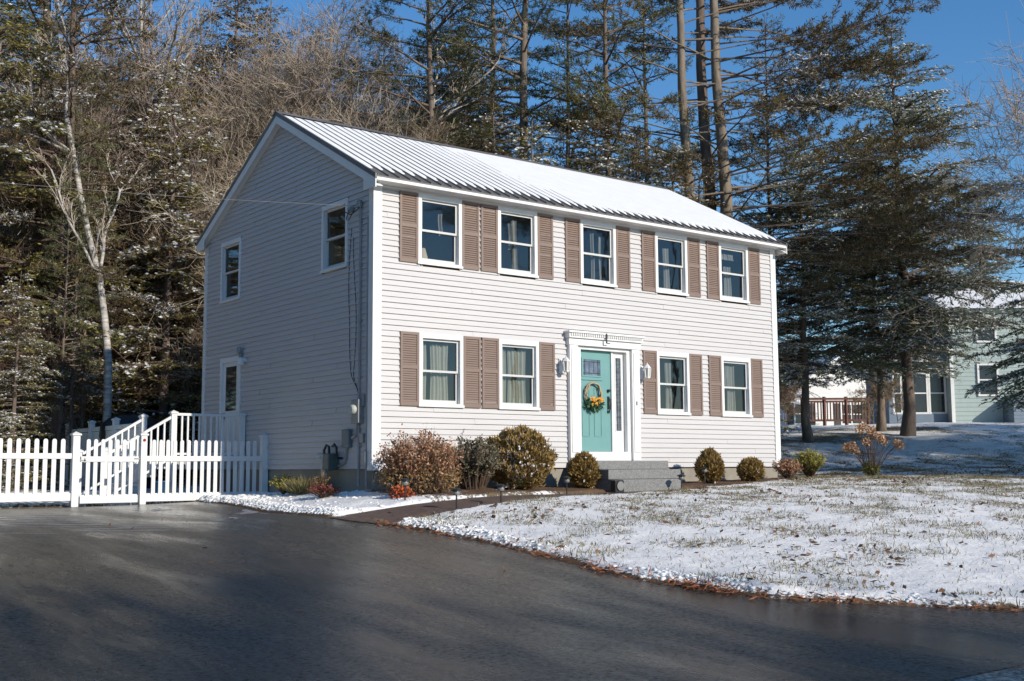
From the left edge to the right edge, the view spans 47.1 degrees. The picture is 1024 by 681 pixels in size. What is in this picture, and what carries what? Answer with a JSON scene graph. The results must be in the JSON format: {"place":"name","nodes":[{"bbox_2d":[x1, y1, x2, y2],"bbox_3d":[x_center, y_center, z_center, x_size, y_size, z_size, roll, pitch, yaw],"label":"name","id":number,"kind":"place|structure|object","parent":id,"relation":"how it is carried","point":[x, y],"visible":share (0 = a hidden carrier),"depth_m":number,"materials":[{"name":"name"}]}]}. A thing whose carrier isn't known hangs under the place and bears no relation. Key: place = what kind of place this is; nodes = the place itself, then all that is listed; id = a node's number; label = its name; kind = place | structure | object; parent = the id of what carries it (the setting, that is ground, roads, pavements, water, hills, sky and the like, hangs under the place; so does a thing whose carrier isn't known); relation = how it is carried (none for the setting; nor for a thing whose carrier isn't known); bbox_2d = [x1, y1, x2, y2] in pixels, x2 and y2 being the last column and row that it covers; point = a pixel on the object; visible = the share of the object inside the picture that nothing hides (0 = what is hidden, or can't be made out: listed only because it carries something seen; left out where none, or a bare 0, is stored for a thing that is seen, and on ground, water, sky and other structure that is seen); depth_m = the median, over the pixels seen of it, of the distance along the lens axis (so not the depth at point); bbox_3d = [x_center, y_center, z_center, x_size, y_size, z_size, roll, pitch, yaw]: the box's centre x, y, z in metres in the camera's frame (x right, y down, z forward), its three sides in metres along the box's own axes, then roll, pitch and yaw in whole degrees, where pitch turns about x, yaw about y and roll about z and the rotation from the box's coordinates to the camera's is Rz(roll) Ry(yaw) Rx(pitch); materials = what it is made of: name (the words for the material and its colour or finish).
{"place":"outdoors","nodes":[
{"label":"outdoors","id":0,"kind":"place"},
{"bbox_2d":[328,489,682,525],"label":"path","id":1,"kind":"structure","parent":0,"point":[429,508],"depth_m":17.83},
{"bbox_2d":[0,502,1023,680],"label":"driveway","id":2,"kind":"structure","parent":0,"point":[381,603],"depth_m":9.95,"materials":[{"name":"asphalt"}]},
{"bbox_2d":[0,422,1023,610],"bbox_3d":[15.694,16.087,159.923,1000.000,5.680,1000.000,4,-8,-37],"label":"ground","id":3,"kind":"structure","parent":0,"point":[938,439],"depth_m":16.48,"materials":[{"name":"snow"}]},
{"bbox_2d":[0,271,70,490],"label":"hemlock tree","id":4,"kind":"object","parent":3,"relation":"on","point":[12,420],"visible":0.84,"depth_m":27.34,"materials":[{"name":"green plant"}]},
{"bbox_2d":[0,432,81,506],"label":"picket fence","id":5,"kind":"object","parent":3,"relation":"on","point":[71,495],"visible":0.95,"depth_m":20.91,"materials":[{"name":"white plastic"}]},
{"bbox_2d":[0,0,104,392],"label":"spruce tree","id":6,"kind":"object","parent":3,"relation":"on","point":[30,38],"visible":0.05,"depth_m":43.09,"materials":[{"name":"plant"}]},
{"bbox_2d":[27,126,101,481],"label":"pine tree","id":7,"kind":"object","parent":3,"relation":"on","point":[64,322],"visible":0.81,"depth_m":30.44,"materials":[{"name":"green plant"}]},
{"bbox_2d":[0,0,144,435],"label":"hemlock tree","id":8,"kind":"object","parent":3,"relation":"on","point":[22,68],"visible":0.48,"depth_m":31.40,"materials":[{"name":"green plant"}]},
{"bbox_2d":[27,94,122,484],"bbox_3d":[-11.641,-1.425,31.052,2.557,10.604,2.086,4,-8,-37],"label":"pine tree","id":9,"kind":"object","parent":3,"relation":"on","point":[73,335],"visible":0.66,"depth_m":30.96,"materials":[{"name":"green plant"}]},
{"bbox_2d":[0,0,156,422],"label":"birch tree","id":10,"kind":"object","parent":3,"relation":"on","point":[107,395],"visible":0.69,"depth_m":31.23,"materials":[{"name":"white plant"}]},
{"bbox_2d":[39,68,132,433],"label":"pine tree","id":11,"kind":"object","parent":3,"relation":"on","point":[117,341],"visible":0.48,"depth_m":31.90,"materials":[{"name":"green plant"}]},
{"bbox_2d":[0,0,182,483],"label":"pine tree","id":12,"kind":"object","parent":3,"relation":"on","point":[74,28],"visible":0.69,"depth_m":31.44,"materials":[{"name":"green plant"}]},
{"bbox_2d":[0,69,187,449],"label":"bare tree","id":13,"kind":"object","parent":3,"relation":"on","point":[40,166],"visible":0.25,"depth_m":32.43,"materials":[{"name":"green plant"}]},
{"bbox_2d":[0,20,193,406],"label":"bare tree","id":14,"kind":"object","parent":3,"relation":"on","point":[130,114],"visible":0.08,"depth_m":36.13,"materials":[{"name":"brown plant"}]},
{"bbox_2d":[0,0,200,479],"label":"pine tree","id":15,"kind":"object","parent":3,"relation":"on","point":[33,262],"visible":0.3,"depth_m":32.94,"materials":[{"name":"green plant"}]},
{"bbox_2d":[0,51,201,471],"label":"hemlock tree","id":16,"kind":"object","parent":3,"relation":"on","point":[131,314],"visible":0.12,"depth_m":34.65,"materials":[{"name":"green plant"}]},
{"bbox_2d":[64,416,139,491],"bbox_3d":[-9.946,2.848,28.480,0.190,1.905,5.872,4,-8,-36],"label":"privacy fence","id":17,"kind":"object","parent":3,"relation":"on","point":[92,434],"visible":0.4,"depth_m":28.98,"materials":[{"name":"plastic"}]},
{"bbox_2d":[0,1,251,446],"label":"bare tree","id":18,"kind":"object","parent":3,"relation":"on","point":[130,151],"visible":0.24,"depth_m":34.37,"materials":[{"name":"brown plant"}]},
{"bbox_2d":[20,59,233,480],"bbox_3d":[-10.111,-2.050,34.239,7.349,12.608,8.348,-5,-8,35],"label":"hemlock tree","id":19,"kind":"object","parent":3,"relation":"on","point":[163,410],"visible":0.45,"depth_m":33.88,"materials":[{"name":"green plant"}]},
{"bbox_2d":[97,413,162,487],"bbox_3d":[-9.381,2.755,28.872,1.616,1.942,0.780,4,-8,-37],"label":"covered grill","id":20,"kind":"object","parent":3,"relation":"on","point":[130,418],"visible":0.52,"depth_m":28.75,"materials":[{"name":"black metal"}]},
{"bbox_2d":[79,225,199,478],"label":"hemlock tree","id":21,"kind":"object","parent":3,"relation":"on","point":[146,289],"visible":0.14,"depth_m":34.45,"materials":[{"name":"green plant"}]},
{"bbox_2d":[65,0,215,209],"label":"birch tree","id":22,"kind":"object","parent":3,"relation":"on","point":[173,41],"visible":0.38,"depth_m":35.98,"materials":[{"name":"brown plant"}]},
{"bbox_2d":[91,157,226,408],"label":"bare tree","id":23,"kind":"object","parent":3,"relation":"on","point":[184,297],"visible":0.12,"depth_m":34.38,"materials":[{"name":"brown plant"}]},
{"bbox_2d":[74,49,246,474],"bbox_3d":[-10.004,-2.592,38.892,8.771,14.576,9.408,-1,-6,3],"label":"hemlock tree","id":24,"kind":"object","parent":3,"relation":"on","point":[203,94],"visible":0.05,"depth_m":39.28,"materials":[{"name":"green plant"}]},
{"bbox_2d":[78,410,246,496],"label":"deck","id":25,"kind":"structure","parent":3,"relation":"on","point":[172,418],"depth_m":23.84,"materials":[{"name":"white plastic"}]},
{"bbox_2d":[131,188,207,477],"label":"hemlock tree","id":26,"kind":"object","parent":3,"relation":"on","point":[182,408],"visible":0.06,"depth_m":35.86,"materials":[{"name":"green plant"}]},
{"bbox_2d":[91,116,259,407],"bbox_3d":[-9.604,-1.347,38.915,8.738,12.168,10.268,0,-6,-5],"label":"bare tree","id":27,"kind":"object","parent":3,"relation":"on","point":[177,382],"visible":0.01,"depth_m":35.61,"materials":[{"name":"brown plant"}]},
{"bbox_2d":[0,0,354,471],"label":"bare tree","id":28,"kind":"object","parent":3,"relation":"on","point":[148,75],"visible":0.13,"depth_m":36.40,"materials":[{"name":"brown plant"}]},
{"bbox_2d":[157,304,203,413],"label":"bare tree","id":29,"kind":"object","parent":3,"relation":"on","point":[192,352],"visible":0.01,"depth_m":31.54,"materials":[{"name":"brown plant"}]},
{"bbox_2d":[137,432,268,504],"bbox_3d":[-5.956,2.511,22.783,2.631,1.455,0.167,4,-8,-37],"label":"picket fence","id":30,"kind":"object","parent":3,"relation":"on","point":[144,496],"visible":0.87,"depth_m":22.68,"materials":[{"name":"white plastic"}]},
{"bbox_2d":[78,439,139,503],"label":"fence gate","id":31,"kind":"structure","parent":30,"relation":"attached to","point":[109,497],"depth_m":21.63,"materials":[{"name":"white plastic"}]},
{"bbox_2d":[92,75,315,250],"bbox_3d":[-7.123,-1.833,37.241,11.878,13.076,10.191,-4,-7,30],"label":"bare tree","id":32,"kind":"object","parent":3,"relation":"on","point":[212,162],"visible":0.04,"depth_m":36.54,"materials":[{"name":"brown plant"}]},
{"bbox_2d":[1,22,449,320],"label":"bare tree","id":33,"kind":"object","parent":3,"relation":"on","point":[222,157],"visible":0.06,"depth_m":37.33,"materials":[{"name":"brown plant"}]},
{"bbox_2d":[167,0,285,391],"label":"hemlock tree","id":34,"kind":"object","parent":3,"relation":"on","point":[221,50],"visible":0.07,"depth_m":41.34,"materials":[{"name":"green plant"}]},
{"bbox_2d":[60,0,411,353],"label":"bare tree","id":35,"kind":"object","parent":3,"relation":"on","point":[291,69],"visible":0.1,"depth_m":37.90,"materials":[{"name":"brown plant"}]},
{"bbox_2d":[199,492,298,502],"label":"snow clods","id":36,"kind":"object","parent":3,"relation":"on","point":[211,498],"visible":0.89,"depth_m":22.00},
{"bbox_2d":[241,0,309,108],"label":"hemlock tree","id":37,"kind":"object","parent":3,"relation":"on","point":[272,20],"visible":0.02,"depth_m":45.73,"materials":[{"name":"green plant"}]},
{"bbox_2d":[183,54,382,211],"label":"bare tree","id":38,"kind":"object","parent":3,"relation":"on","point":[282,99],"visible":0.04,"depth_m":37.51,"materials":[{"name":"brown plant"}]},
{"bbox_2d":[125,68,456,340],"bbox_3d":[-5.640,-2.067,34.868,10.191,13.076,11.878,-1,-6,3],"label":"bare tree","id":39,"kind":"object","parent":3,"relation":"on","point":[340,120],"visible":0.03,"depth_m":35.41,"materials":[{"name":"brown plant"}]},
{"bbox_2d":[278,474,332,494],"bbox_3d":[-3.753,2.604,21.337,1.039,0.391,1.050,4,-8,-37],"label":"grass tuft","id":40,"kind":"object","parent":3,"relation":"on","point":[302,486],"visible":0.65,"depth_m":21.13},
{"bbox_2d":[152,3,506,226],"bbox_3d":[-7.347,-3.211,41.014,14.847,16.344,12.739,-4,-7,28],"label":"bare tree","id":41,"kind":"object","parent":3,"relation":"on","point":[323,88],"visible":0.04,"depth_m":38.70,"materials":[{"name":"brown plant"}]},
{"bbox_2d":[206,0,625,175],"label":"bare tree","id":42,"kind":"object","parent":3,"relation":"on","point":[397,56],"visible":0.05,"depth_m":44.83,"materials":[{"name":"brown plant"}]},
{"bbox_2d":[373,423,463,493],"bbox_3d":[-1.522,1.966,19.427,1.540,1.240,1.588,4,-8,-37],"label":"barberry shrub","id":43,"kind":"object","parent":3,"relation":"on","point":[437,464],"visible":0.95,"depth_m":19.06,"materials":[{"name":"rust leaves"},{"name":"tan leaves"},{"name":"brown bark"}]},
{"bbox_2d":[315,0,537,149],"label":"pine tree","id":44,"kind":"object","parent":3,"relation":"on","point":[479,94],"visible":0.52,"depth_m":37.71,"materials":[{"name":"green plant"}]},
{"bbox_2d":[390,102,477,145],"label":"bare tree","id":45,"kind":"object","parent":3,"relation":"on","point":[428,137],"visible":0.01,"depth_m":35.60,"materials":[{"name":"brown plant"}]},
{"bbox_2d":[394,0,520,150],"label":"birch tree","id":46,"kind":"object","parent":3,"relation":"on","point":[451,89],"visible":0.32,"depth_m":38.81,"materials":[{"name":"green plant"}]},
{"bbox_2d":[449,432,504,489],"bbox_3d":[-0.650,2.068,20.413,1.053,1.072,1.018,0,-6,0],"label":"evergreen shrub","id":47,"kind":"object","parent":3,"relation":"on","point":[481,459],"visible":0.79,"depth_m":20.24,"materials":[{"name":"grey plant"}]},
{"bbox_2d":[386,0,573,159],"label":"pine tree","id":48,"kind":"object","parent":3,"relation":"on","point":[493,71],"visible":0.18,"depth_m":44.68,"materials":[{"name":"green plant"}]},
{"bbox_2d":[196,111,787,492],"label":"house","id":49,"kind":"structure","parent":3,"relation":"on","point":[542,296],"depth_m":23.49,"materials":[{"name":"plastic"}]},
{"bbox_2d":[218,356,243,455],"bbox_3d":[-6.009,1.430,25.113,0.110,2.150,1.020,4,-8,-37],"label":"side door","id":50,"kind":"structure","parent":49,"relation":"in","point":[230,372],"depth_m":25.19,"materials":[{"name":"white plastic"}]},
{"bbox_2d":[219,236,243,303],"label":"window","id":51,"kind":"structure","parent":49,"relation":"in","point":[237,241],"depth_m":25.76,"materials":[{"name":"white plastic"}]},
{"bbox_2d":[320,197,350,273],"bbox_3d":[-3.280,-1.944,21.901,0.137,1.287,1.010,4,-8,-37],"label":"window","id":52,"kind":"structure","parent":49,"relation":"in","point":[325,240],"depth_m":22.12,"materials":[{"name":"white plastic"}]},
{"bbox_2d":[418,193,462,268],"bbox_3d":[-1.379,-2.006,21.712,1.003,1.317,0.245,4,-8,-37],"label":"window","id":53,"kind":"structure","parent":49,"relation":"in","point":[456,203],"depth_m":21.78,"materials":[{"name":"white plastic"}]},
{"bbox_2d":[419,332,464,407],"bbox_3d":[-1.344,0.558,21.450,1.003,1.336,0.246,4,-8,-37],"label":"window","id":54,"kind":"structure","parent":49,"relation":"in","point":[438,352],"depth_m":21.52,"materials":[{"name":"white plastic"}]},
{"bbox_2d":[498,206,538,277],"bbox_3d":[0.055,-1.894,22.813,1.003,1.317,0.245,4,-8,-37],"label":"window","id":55,"kind":"structure","parent":49,"relation":"in","point":[533,246],"depth_m":22.89,"materials":[{"name":"white plastic"}]},
{"bbox_2d":[499,339,540,410],"bbox_3d":[0.082,0.669,22.543,1.003,1.336,0.245,4,-8,-37],"label":"window","id":56,"kind":"structure","parent":49,"relation":"in","point":[516,394],"depth_m":22.61,"materials":[{"name":"white plastic"}]},
{"bbox_2d":[581,350,610,451],"bbox_3d":[1.679,1.221,23.691,0.868,2.028,0.126,4,-8,-37],"label":"front door","id":57,"kind":"structure","parent":49,"relation":"in","point":[595,365],"depth_m":23.73,"materials":[{"name":"teal paint"}]},
{"bbox_2d":[580,219,617,287],"bbox_3d":[1.712,-1.766,24.080,1.003,1.317,0.239,4,-8,-37],"label":"window","id":58,"kind":"structure","parent":49,"relation":"in","point":[612,282],"depth_m":24.17,"materials":[{"name":"white plastic"}]},
{"bbox_2d":[655,232,688,295],"bbox_3d":[3.381,-1.635,25.364,1.003,1.317,0.244,4,-8,-37],"label":"window","id":59,"kind":"structure","parent":49,"relation":"in","point":[683,291],"depth_m":25.43,"materials":[{"name":"white plastic"}]},
{"bbox_2d":[657,351,690,414],"bbox_3d":[3.386,0.926,25.075,1.003,1.336,0.240,4,-8,-37],"label":"window","id":60,"kind":"structure","parent":49,"relation":"in","point":[666,355],"depth_m":25.16,"materials":[{"name":"white plastic"}]},
{"bbox_2d":[718,242,749,303],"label":"window","id":61,"kind":"structure","parent":49,"relation":"in","point":[727,296],"depth_m":26.63,"materials":[{"name":"white plastic"}]},
{"bbox_2d":[721,356,752,416],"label":"window","id":62,"kind":"structure","parent":49,"relation":"in","point":[727,371],"depth_m":26.35,"materials":[{"name":"white plastic"}]},
{"bbox_2d":[469,97,528,157],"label":"hemlock tree","id":63,"kind":"object","parent":3,"relation":"on","point":[491,146],"visible":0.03,"depth_m":36.90,"materials":[{"name":"green plant"}]},
{"bbox_2d":[393,0,628,158],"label":"pine tree","id":64,"kind":"object","parent":3,"relation":"on","point":[523,52],"visible":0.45,"depth_m":39.09,"materials":[{"name":"green plant"}]},
{"bbox_2d":[484,423,559,489],"bbox_3d":[0.124,2.120,21.244,1.438,1.251,1.416,-4,-7,27],"label":"round bush","id":65,"kind":"object","parent":3,"relation":"on","point":[524,449],"visible":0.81,"depth_m":20.87,"materials":[{"name":"plant"}]},
{"bbox_2d":[504,120,560,165],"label":"hemlock tree","id":66,"kind":"object","parent":3,"relation":"on","point":[531,138],"visible":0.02,"depth_m":36.12,"materials":[{"name":"green plant"}]},
{"bbox_2d":[108,457,1023,610],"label":"fallen leaves","id":67,"kind":"object","parent":3,"relation":"on","point":[806,554],"visible":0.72,"depth_m":16.73,"materials":[{"name":"plant"}]},
{"bbox_2d":[503,0,633,179],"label":"pine tree","id":68,"kind":"object","parent":3,"relation":"on","point":[534,94],"visible":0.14,"depth_m":45.75,"materials":[{"name":"green plant"}]},
{"bbox_2d":[545,109,598,171],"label":"hemlock tree","id":69,"kind":"object","parent":3,"relation":"on","point":[568,121],"visible":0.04,"depth_m":37.17,"materials":[{"name":"green plant"}]},
{"bbox_2d":[566,450,601,488],"bbox_3d":[1.353,2.456,22.163,0.694,0.806,0.680,-2,-7,18],"label":"globe bush","id":70,"kind":"object","parent":3,"relation":"on","point":[582,469],"visible":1,"depth_m":21.98,"materials":[{"name":"plant"}]},
{"bbox_2d":[563,116,625,176],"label":"hemlock tree","id":71,"kind":"object","parent":3,"relation":"on","point":[596,163],"visible":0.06,"depth_m":36.38,"materials":[{"name":"green plant"}]},
{"bbox_2d":[196,496,1023,606],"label":"snow clods","id":72,"kind":"object","parent":3,"relation":"on","point":[654,575],"visible":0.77,"depth_m":15.06,"materials":[{"name":"snow"}]},
{"bbox_2d":[519,0,702,177],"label":"pine tree","id":73,"kind":"object","parent":3,"relation":"on","point":[603,93],"visible":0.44,"depth_m":38.74,"materials":[{"name":"green plant"}]},
{"bbox_2d":[568,461,680,491],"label":"front steps","id":74,"kind":"structure","parent":3,"relation":"on","point":[646,475],"depth_m":22.51,"materials":[{"name":"concrete"}]},
{"bbox_2d":[607,129,674,190],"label":"hemlock tree","id":75,"kind":"object","parent":3,"relation":"on","point":[637,173],"visible":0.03,"depth_m":37.35,"materials":[{"name":"green plant"}]},
{"bbox_2d":[580,0,732,201],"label":"pine tree","id":76,"kind":"object","parent":3,"relation":"on","point":[623,75],"visible":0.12,"depth_m":46.67,"materials":[{"name":"green plant"}]},
{"bbox_2d":[375,517,1023,612],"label":"pine needles","id":77,"kind":"object","parent":3,"relation":"on","point":[694,586],"visible":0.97,"depth_m":11.70,"materials":[{"name":"plant"}]},
{"bbox_2d":[692,446,725,482],"bbox_3d":[4.091,2.609,24.340,0.723,0.877,0.707,4,-8,-37],"label":"globe bush","id":78,"kind":"object","parent":3,"relation":"on","point":[709,458],"visible":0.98,"depth_m":24.18,"materials":[{"name":"plant"}]},
{"bbox_2d":[650,143,791,456],"bbox_3d":[4.945,-1.245,36.660,5.880,10.086,6.678,-5,-8,40],"label":"hemlock tree","id":79,"kind":"object","parent":3,"relation":"on","point":[679,152],"visible":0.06,"depth_m":36.95,"materials":[{"name":"green plant"}]},
{"bbox_2d":[531,0,949,299],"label":"pine tree","id":80,"kind":"object","parent":3,"relation":"on","point":[840,253],"visible":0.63,"depth_m":37.95,"materials":[{"name":"green plant"}]},
{"bbox_2d":[736,456,765,480],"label":"globe bush","id":81,"kind":"object","parent":3,"relation":"on","point":[750,468],"visible":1,"depth_m":24.97,"materials":[{"name":"plant"}]},
{"bbox_2d":[538,0,1016,370],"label":"pine tree","id":82,"kind":"object","parent":3,"relation":"on","point":[904,221],"visible":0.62,"depth_m":37.14,"materials":[{"name":"green plant"}]},
{"bbox_2d":[547,0,1015,402],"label":"pine tree","id":83,"kind":"object","parent":3,"relation":"on","point":[718,91],"visible":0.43,"depth_m":38.38,"materials":[{"name":"green plant"}]},
{"bbox_2d":[716,11,850,394],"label":"pine tree","id":84,"kind":"object","parent":3,"relation":"on","point":[767,180],"visible":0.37,"depth_m":42.62,"materials":[{"name":"green plant"}]},
{"bbox_2d":[772,458,803,478],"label":"barberry shrub","id":85,"kind":"object","parent":3,"relation":"on","point":[790,469],"visible":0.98,"depth_m":25.92,"materials":[{"name":"orange plant"}]},
{"bbox_2d":[779,369,811,426],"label":"bare shrub","id":86,"kind":"object","parent":3,"relation":"on","point":[785,392],"visible":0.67,"depth_m":54.84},
{"bbox_2d":[792,445,826,476],"bbox_3d":[6.971,2.819,27.360,0.924,0.749,0.894,4,-8,-37],"label":"yellow shrub","id":87,"kind":"object","parent":3,"relation":"on","point":[812,462],"visible":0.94,"depth_m":27.21,"materials":[{"name":"green plant"}]},
{"bbox_2d":[779,356,866,426],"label":"white house","id":88,"kind":"structure","parent":3,"relation":"on","point":[839,391],"depth_m":76.39,"materials":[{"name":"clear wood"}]},
{"bbox_2d":[745,133,920,440],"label":"hemlock tree","id":89,"kind":"object","parent":3,"relation":"on","point":[803,341],"visible":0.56,"depth_m":41.06,"materials":[{"name":"green plant"}]},
{"bbox_2d":[800,396,869,425],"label":"deck railing","id":90,"kind":"object","parent":3,"relation":"on","point":[846,401],"visible":0.67,"depth_m":56.28,"materials":[{"name":"brown wood"}]},
{"bbox_2d":[846,374,892,423],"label":"bare shrub","id":91,"kind":"object","parent":3,"relation":"on","point":[871,394],"visible":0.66,"depth_m":50.41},
{"bbox_2d":[841,421,904,475],"bbox_3d":[9.219,2.804,30.087,1.571,1.491,1.517,4,-8,-37],"label":"hydrangea","id":92,"kind":"object","parent":3,"relation":"on","point":[869,468],"visible":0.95,"depth_m":30.03,"materials":[{"name":"brown plant"}]},
{"bbox_2d":[779,148,981,430],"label":"hemlock tree","id":93,"kind":"object","parent":3,"relation":"on","point":[871,367],"visible":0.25,"depth_m":44.18,"materials":[{"name":"green plant"}]},
{"bbox_2d":[771,22,1023,435],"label":"hemlock tree","id":94,"kind":"object","parent":3,"relation":"on","point":[895,110],"visible":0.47,"depth_m":41.99,"materials":[{"name":"green plant"}]},
{"bbox_2d":[866,1,1023,366],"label":"bare tree","id":95,"kind":"object","parent":3,"relation":"on","point":[1017,113],"visible":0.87,"depth_m":34.35,"materials":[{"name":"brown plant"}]},
{"bbox_2d":[866,281,1023,423],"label":"green house","id":96,"kind":"structure","parent":3,"relation":"on","point":[937,399],"depth_m":55.62,"materials":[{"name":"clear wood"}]},
{"bbox_2d":[912,372,928,413],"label":"window","id":97,"kind":"structure","parent":96,"relation":"in","point":[921,391],"depth_m":55.96,"materials":[{"name":"white glass"}]},
{"bbox_2d":[928,372,946,413],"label":"window","id":98,"kind":"structure","parent":96,"relation":"in","point":[937,395],"depth_m":55.96,"materials":[{"name":"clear glass"}]},
{"bbox_2d":[976,363,998,395],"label":"window","id":99,"kind":"structure","parent":96,"relation":"in","point":[981,377],"depth_m":55.42,"materials":[{"name":"white glass"}]},
{"bbox_2d":[944,186,1023,280],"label":"spruce tree","id":100,"kind":"object","parent":3,"relation":"on","point":[991,241],"visible":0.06,"depth_m":66.99,"materials":[{"name":"green plant"}]},
{"bbox_2d":[964,185,1023,415],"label":"spruce tree","id":101,"kind":"object","parent":3,"relation":"on","point":[1017,348],"visible":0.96,"depth_m":36.48,"materials":[{"name":"green plant"}]},
{"bbox_2d":[0,0,1023,428],"label":"sky","id":102,"kind":"structure","parent":0,"point":[961,32],"materials":[{"name":"blue"}]},
{"bbox_2d":[944,664,1023,680],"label":"street","id":103,"kind":"structure","parent":0,"point":[1014,673],"depth_m":8.20,"materials":[{"name":"asphalt"}]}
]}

